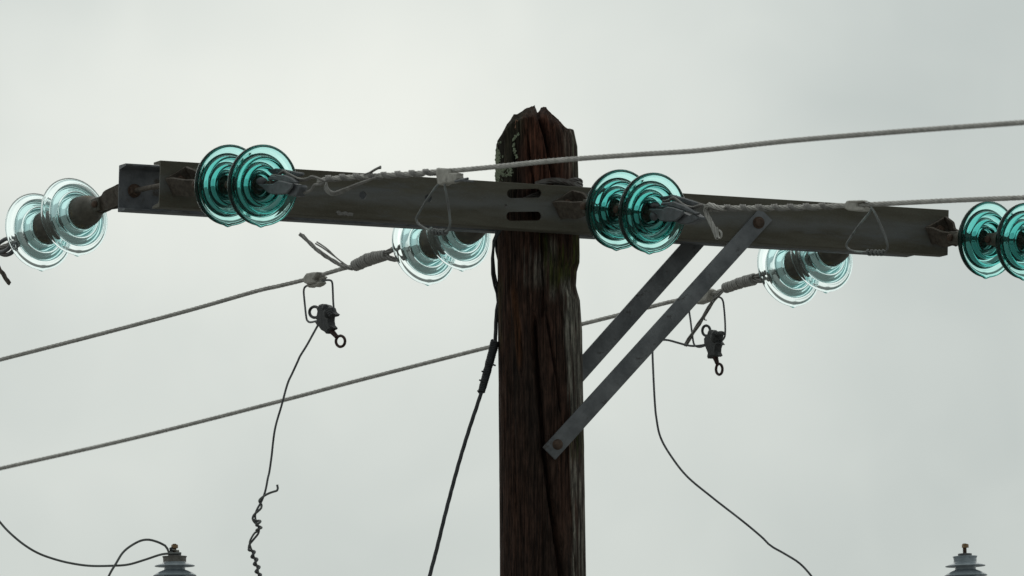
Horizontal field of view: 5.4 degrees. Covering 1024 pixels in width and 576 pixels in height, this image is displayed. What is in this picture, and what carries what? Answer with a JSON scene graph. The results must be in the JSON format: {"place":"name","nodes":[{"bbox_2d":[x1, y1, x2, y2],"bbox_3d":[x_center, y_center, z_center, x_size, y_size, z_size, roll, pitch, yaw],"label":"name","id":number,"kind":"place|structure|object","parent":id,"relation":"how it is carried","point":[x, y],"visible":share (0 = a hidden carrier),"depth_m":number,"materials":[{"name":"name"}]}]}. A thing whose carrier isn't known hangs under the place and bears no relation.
{"place":"outdoors","nodes":[
{"label":"outdoors","id":0,"kind":"place"},
{"bbox_2d":[153,544,196,575],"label":"bushing","id":1,"kind":"object","parent":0,"point":[173,565],"visible":1,"depth_m":35.27,"materials":[{"name":"grey ceramic"}]},
{"bbox_2d":[0,521,180,566],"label":"lead wire","id":2,"kind":"object","parent":1,"relation":"attached to","point":[72,563],"visible":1,"depth_m":35.30,"materials":[{"name":"black metal"}]},
{"bbox_2d":[108,538,171,575],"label":"lead wire","id":3,"kind":"object","parent":1,"relation":"attached to","point":[130,546],"visible":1,"depth_m":35.30,"materials":[{"name":"black metal"}]},
{"bbox_2d":[0,0,1023,575],"label":"sky","id":4,"kind":"structure","parent":0,"point":[873,425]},
{"bbox_2d":[945,543,986,575],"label":"bushing","id":5,"kind":"object","parent":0,"point":[965,563],"visible":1,"depth_m":35.27,"materials":[{"name":"grey ceramic"}]},
{"bbox_3d":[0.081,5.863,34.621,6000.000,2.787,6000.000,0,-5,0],"label":"ground","id":6,"kind":"structure","parent":0,"visible":0},
{"bbox_2d":[495,105,585,575],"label":"utility pole","id":7,"kind":"object","parent":6,"relation":"on","point":[541,489],"visible":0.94,"depth_m":35.01,"materials":[{"name":"brown wood"}]},
{"bbox_2d":[428,177,582,575],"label":"guy wire","id":8,"kind":"object","parent":7,"relation":"attached to","point":[494,342],"visible":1,"depth_m":35.03,"materials":[{"name":"black metal"}]},
{"bbox_2d":[118,163,913,256],"bbox_3d":[0.030,-0.249,35.316,2.695,0.150,0.075,3,-6,-19],"label":"steel crossarm","id":9,"kind":"object","parent":7,"relation":"attached to","point":[141,175],"visible":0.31,"depth_m":34.95,"materials":[{"name":"grey metal"}]},
{"bbox_2d":[98,184,118,211],"bbox_3d":[-1.263,-0.295,34.996,0.084,0.092,0.200,5,-7,-42],"label":"strap bracket","id":10,"kind":"object","parent":9,"relation":"attached to","point":[108,199],"visible":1,"depth_m":34.98,"materials":[{"name":"metal"}]},
{"bbox_2d":[5,178,109,270],"bbox_3d":[-1.435,-0.208,35.224,0.256,0.291,0.435,4,-6,-37],"label":"insulator string","id":11,"kind":"object","parent":10,"relation":"attached to","point":[56,223],"visible":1,"depth_m":35.19,"materials":[{"name":"teal glass"}]},
{"bbox_2d":[0,237,13,284],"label":"power line","id":12,"kind":"object","parent":11,"relation":"attached to","point":[5,248],"visible":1,"depth_m":35.48,"materials":[{"name":"grey metal"}]},
{"bbox_2d":[128,183,158,197],"bbox_3d":[-1.132,-0.326,34.745,0.044,0.044,0.407,2,-5,-22],"label":"through bolt","id":13,"kind":"object","parent":9,"relation":"attached to","point":[135,190],"visible":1,"depth_m":34.89,"materials":[{"name":"metal"}]},
{"bbox_3d":[-0.020,-0.248,35.422,0.161,0.091,0.159,0,-5,0],"label":"strap bracket","id":14,"kind":"object","parent":9,"relation":"attached to","visible":0},
{"bbox_2d":[392,228,490,285],"bbox_3d":[-0.196,-0.161,35.633,0.256,0.290,0.420,4,-6,-37],"label":"insulator string","id":15,"kind":"object","parent":14,"relation":"attached to","point":[426,257],"visible":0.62,"depth_m":35.67,"materials":[{"name":"teal glass"}]},
{"bbox_2d":[0,232,396,361],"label":"power line","id":16,"kind":"object","parent":15,"relation":"attached to","point":[365,260],"visible":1,"depth_m":36.44,"materials":[{"name":"metal"}]},
{"bbox_2d":[301,272,334,322],"bbox_3d":[-0.647,0.031,36.211,0.039,0.166,0.189,4,-6,-37],"label":"wire stirrup","id":17,"kind":"object","parent":16,"relation":"hanging from","point":[313,279],"visible":1,"depth_m":36.20,"materials":[{"name":"grey metal"}]},
{"bbox_2d":[308,304,345,347],"bbox_3d":[-0.616,0.127,36.157,0.042,0.153,0.209,4,-6,-37],"label":"tap clamp","id":18,"kind":"object","parent":17,"relation":"hanging from","point":[327,314],"visible":1,"depth_m":36.14,"materials":[{"name":"black metal"}]},
{"bbox_2d":[247,325,317,575],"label":"tap wire","id":19,"kind":"object","parent":18,"relation":"hanging from","point":[256,522],"visible":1,"depth_m":36.12,"materials":[{"name":"black metal"}]},
{"bbox_3d":[1.170,-0.179,35.823,0.156,0.090,0.153,0,-5,0],"label":"strap bracket","id":20,"kind":"object","parent":9,"relation":"attached to","visible":0},
{"bbox_2d":[757,249,852,307],"bbox_3d":[1.001,-0.088,36.025,0.256,0.292,0.407,4,-6,-37],"label":"insulator string","id":21,"kind":"object","parent":20,"relation":"attached to","point":[793,279],"visible":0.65,"depth_m":36.05,"materials":[{"name":"teal glass"}]},
{"bbox_2d":[0,273,761,469],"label":"power line","id":22,"kind":"object","parent":21,"relation":"attached to","point":[748,280],"visible":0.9,"depth_m":37.97,"materials":[{"name":"metal"}]},
{"bbox_2d":[689,289,725,347],"bbox_3d":[0.651,0.100,36.475,0.034,0.196,0.202,4,-6,-37],"label":"wire stirrup","id":23,"kind":"object","parent":22,"relation":"hanging from","point":[707,297],"visible":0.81,"depth_m":36.46,"materials":[{"name":"grey metal"}]},
{"bbox_2d":[701,324,724,375],"bbox_3d":[0.668,0.206,36.432,0.042,0.178,0.136,4,-6,-37],"label":"tap clamp","id":24,"kind":"object","parent":23,"relation":"attached to","point":[713,344],"visible":1,"depth_m":36.41,"materials":[{"name":"black metal"}]},
{"bbox_2d":[651,339,811,575],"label":"tap wire","id":25,"kind":"object","parent":24,"relation":"attached to","point":[716,500],"visible":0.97,"depth_m":36.43,"materials":[{"name":"black metal"}]},
{"bbox_2d":[152,160,948,256],"bbox_3d":[0.138,-0.252,34.997,2.669,0.147,0.077,3,-6,-19],"label":"steel crossarm","id":26,"kind":"object","parent":7,"relation":"attached to","point":[477,204],"visible":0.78,"depth_m":34.94,"materials":[{"name":"grey metal"}]},
{"bbox_2d":[165,166,196,196],"bbox_3d":[-1.020,-0.338,34.490,0.104,0.102,0.165,3,-6,-27],"label":"strap bracket","id":27,"kind":"object","parent":26,"relation":"attached to","point":[180,181],"visible":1,"depth_m":34.51,"materials":[{"name":"metal"}]},
{"bbox_2d":[192,144,295,227],"bbox_3d":[-0.864,-0.315,34.262,0.256,0.276,0.431,3,-6,-33],"label":"insulator string","id":28,"kind":"object","parent":27,"relation":"attached to","point":[224,185],"visible":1,"depth_m":34.16,"materials":[{"name":"teal glass"}]},
{"bbox_2d":[255,168,306,196],"bbox_3d":[-0.727,-0.326,34.045,0.060,0.105,0.307,3,-6,-33],"label":"dead end clamp","id":29,"kind":"object","parent":28,"relation":"attached to","point":[285,184],"visible":1,"depth_m":33.98,"materials":[{"name":"grey metal"}]},
{"bbox_2d":[271,120,1023,195],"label":"power line","id":30,"kind":"object","parent":28,"relation":"attached to","point":[368,176],"visible":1,"depth_m":32.41,"materials":[{"name":"metal"}]},
{"bbox_2d":[415,168,473,235],"bbox_3d":[-0.196,-0.263,33.220,0.040,0.208,0.333,3,-6,-33],"label":"wire stirrup","id":31,"kind":"object","parent":30,"relation":"hanging from","point":[445,177],"visible":1,"depth_m":33.22,"materials":[{"name":"grey metal"}]},
{"bbox_2d":[552,190,586,218],"bbox_3d":[0.215,-0.269,34.915,0.102,0.099,0.167,4,-7,-40],"label":"strap bracket","id":32,"kind":"object","parent":26,"relation":"attached to","point":[567,205],"visible":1,"depth_m":34.92,"materials":[{"name":"metal"}]},
{"bbox_2d":[580,169,685,254],"bbox_3d":[0.359,-0.237,34.684,0.256,0.284,0.420,3,-6,-33],"label":"insulator string","id":33,"kind":"object","parent":32,"relation":"attached to","point":[614,206],"visible":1,"depth_m":34.59,"materials":[{"name":"teal glass"}]},
{"bbox_2d":[649,194,705,223],"bbox_3d":[0.508,-0.246,34.451,0.065,0.108,0.329,3,-6,-33],"label":"dead end clamp","id":34,"kind":"object","parent":33,"relation":"attached to","point":[669,211],"visible":1,"depth_m":34.41,"materials":[{"name":"grey metal"}]},
{"bbox_2d":[662,195,1023,239],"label":"power line","id":35,"kind":"object","parent":34,"relation":"attached to","point":[708,207],"visible":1,"depth_m":33.81,"materials":[{"name":"metal"}]},
{"bbox_2d":[845,200,888,255],"bbox_3d":[1.093,-0.183,33.559,0.036,0.184,0.232,3,-6,-31],"label":"wire stirrup","id":36,"kind":"object","parent":35,"relation":"hanging from","point":[851,205],"visible":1,"depth_m":33.57,"materials":[{"name":"grey metal"}]},
{"bbox_2d":[925,216,957,246],"bbox_3d":[1.398,-0.183,35.340,0.104,0.105,0.124,3,-6,-28],"label":"strap bracket","id":37,"kind":"object","parent":26,"relation":"attached to","point":[937,233],"visible":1,"depth_m":35.34,"materials":[{"name":"metal"}]},
{"bbox_2d":[947,201,1023,280],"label":"insulator string","id":38,"kind":"object","parent":37,"relation":"attached to","point":[987,238],"visible":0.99,"depth_m":35.13,"materials":[{"name":"teal glass"}]},
{"bbox_2d":[583,244,702,380],"bbox_3d":[0.343,0.132,35.409,0.787,0.832,0.025,2,-5,-22],"label":"brace","id":39,"kind":"object","parent":7,"relation":"attached to","point":[638,305],"visible":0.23,"depth_m":35.44,"materials":[{"name":"grey metal"}]},
{"bbox_2d":[543,210,771,459],"bbox_3d":[0.469,0.145,35.050,0.764,0.823,0.025,1,-5,-15],"label":"brace","id":40,"kind":"object","parent":7,"relation":"attached to","point":[620,374],"visible":0.96,"depth_m":35.05,"materials":[{"name":"grey metal"}]}
]}

